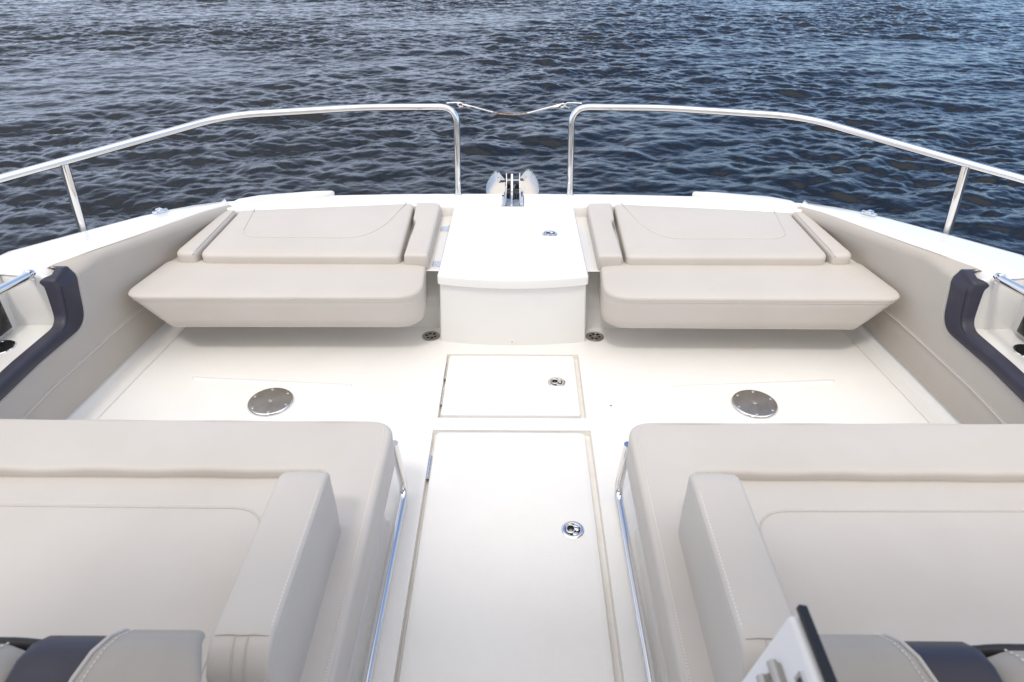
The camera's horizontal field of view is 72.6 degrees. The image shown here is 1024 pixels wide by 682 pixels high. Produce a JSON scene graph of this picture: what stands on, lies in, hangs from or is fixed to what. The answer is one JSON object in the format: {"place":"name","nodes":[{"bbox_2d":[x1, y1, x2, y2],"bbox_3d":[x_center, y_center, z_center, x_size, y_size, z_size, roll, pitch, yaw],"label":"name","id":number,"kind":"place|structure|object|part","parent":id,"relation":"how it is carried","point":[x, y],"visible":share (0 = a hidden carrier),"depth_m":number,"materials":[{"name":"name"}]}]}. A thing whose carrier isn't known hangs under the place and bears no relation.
{"place":"outdoors","nodes":[
{"label":"outdoors","id":0,"kind":"place"},
{"bbox_2d":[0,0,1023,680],"bbox_3d":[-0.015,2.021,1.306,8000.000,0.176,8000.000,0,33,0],"label":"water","id":1,"kind":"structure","parent":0,"point":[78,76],"depth_m":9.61,"materials":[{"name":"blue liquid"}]},
{"bbox_2d":[0,102,1023,681],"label":"motor boat","id":2,"kind":"object","parent":1,"relation":"on","point":[502,554],"visible":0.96,"depth_m":2.60,"materials":[{"name":"white plastic"}]},
{"bbox_2d":[0,419,395,681],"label":"bow seat","id":3,"kind":"object","parent":2,"relation":"on","point":[107,527],"visible":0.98,"depth_m":1.72,"materials":[{"name":"beige leather"}]},
{"bbox_2d":[0,628,204,681],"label":"bolster cushion","id":4,"kind":"object","parent":3,"relation":"on","point":[127,655],"visible":1,"depth_m":0.93,"materials":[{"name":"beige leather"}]},
{"bbox_2d":[206,471,340,681],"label":"armrest","id":5,"kind":"object","parent":3,"relation":"on","point":[264,628],"visible":1,"depth_m":1.32,"materials":[{"name":"beige leather"}]},
{"bbox_2d":[177,210,236,262],"bbox_3d":[-1.352,-0.466,3.108,0.089,0.071,0.478,1,33,2],"label":"side bolster","id":6,"kind":"object","parent":2,"relation":"on","point":[194,248],"visible":0.75,"depth_m":3.01,"materials":[{"name":"beige leather"}]},
{"bbox_2d":[128,260,426,326],"bbox_3d":[-0.925,-0.196,2.857,1.149,0.162,0.329,0,33,0],"label":"seat cushion","id":7,"kind":"object","parent":2,"relation":"on","point":[177,293],"visible":0.97,"depth_m":2.74,"materials":[{"name":"beige leather"}]},
{"bbox_2d":[202,202,413,263],"bbox_3d":[-0.880,-0.488,3.140,0.836,0.073,0.583,0,33,0],"label":"sun pad","id":8,"kind":"object","parent":2,"relation":"on","point":[374,234],"visible":1,"depth_m":3.02,"materials":[{"name":"beige leather"}]},
{"bbox_2d":[404,203,440,268],"bbox_3d":[-0.403,-0.483,3.130,0.119,0.071,0.579,0,33,0],"label":"bolster","id":9,"kind":"object","parent":2,"relation":"on","point":[421,243],"visible":0.98,"depth_m":3.04,"materials":[{"name":"beige leather"}]},
{"bbox_2d":[457,102,564,114],"bbox_3d":[-0.003,-1.098,3.296,0.514,0.060,0.014,0,33,0],"label":"safety line","id":10,"kind":"object","parent":2,"relation":"attached to","point":[558,106],"visible":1,"depth_m":3.29,"materials":[{"name":"metal"}]},
{"bbox_2d":[486,170,538,206],"bbox_3d":[0.030,-0.759,3.508,0.250,0.135,0.303,-15,36,-22],"label":"anchor","id":11,"kind":"object","parent":2,"relation":"on","point":[527,183],"visible":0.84,"depth_m":3.58,"materials":[{"name":"silver metal"}]},
{"bbox_2d":[587,203,621,269],"bbox_3d":[0.416,-0.479,3.125,0.119,0.071,0.579,0,33,0],"label":"bolster","id":12,"kind":"object","parent":2,"relation":"on","point":[605,244],"visible":0.99,"depth_m":3.04,"materials":[{"name":"beige leather"}]},
{"bbox_2d":[613,203,825,264],"bbox_3d":[0.893,-0.481,3.129,0.836,0.073,0.583,0,33,0],"label":"sun pad","id":13,"kind":"object","parent":2,"relation":"on","point":[655,235],"visible":0.98,"depth_m":3.01,"materials":[{"name":"beige leather"}]},
{"bbox_2d":[599,262,899,329],"bbox_3d":[0.932,-0.189,2.845,1.149,0.162,0.329,0,33,0],"label":"seat cushion","id":14,"kind":"object","parent":2,"relation":"on","point":[850,295],"visible":0.94,"depth_m":2.73,"materials":[{"name":"beige leather"}]},
{"bbox_3d":[0.236,0.728,0.718,0.180,0.692,0.552,0,33,0],"label":"walkthrough door","id":15,"kind":"part","parent":2,"relation":"part of","materials":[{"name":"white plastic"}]},
{"bbox_2d":[792,212,850,264],"bbox_3d":[1.365,-0.455,3.091,0.089,0.071,0.478,-1,33,-1],"label":"side bolster","id":16,"kind":"object","parent":2,"relation":"on","point":[834,250],"visible":0.73,"depth_m":2.99,"materials":[{"name":"beige leather"}]},
{"bbox_2d":[626,423,1023,681],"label":"bow seat","id":17,"kind":"object","parent":2,"relation":"on","point":[909,531],"visible":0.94,"depth_m":1.71,"materials":[{"name":"beige leather"}]},
{"bbox_2d":[678,473,792,681],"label":"armrest","id":18,"kind":"object","parent":17,"relation":"on","point":[743,608],"visible":0.94,"depth_m":1.34,"materials":[{"name":"beige leather"}]},
{"bbox_2d":[819,633,1023,681],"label":"bolster cushion","id":19,"kind":"object","parent":17,"relation":"on","point":[885,657],"visible":0.97,"depth_m":0.93,"materials":[{"name":"beige leather"}]}
]}

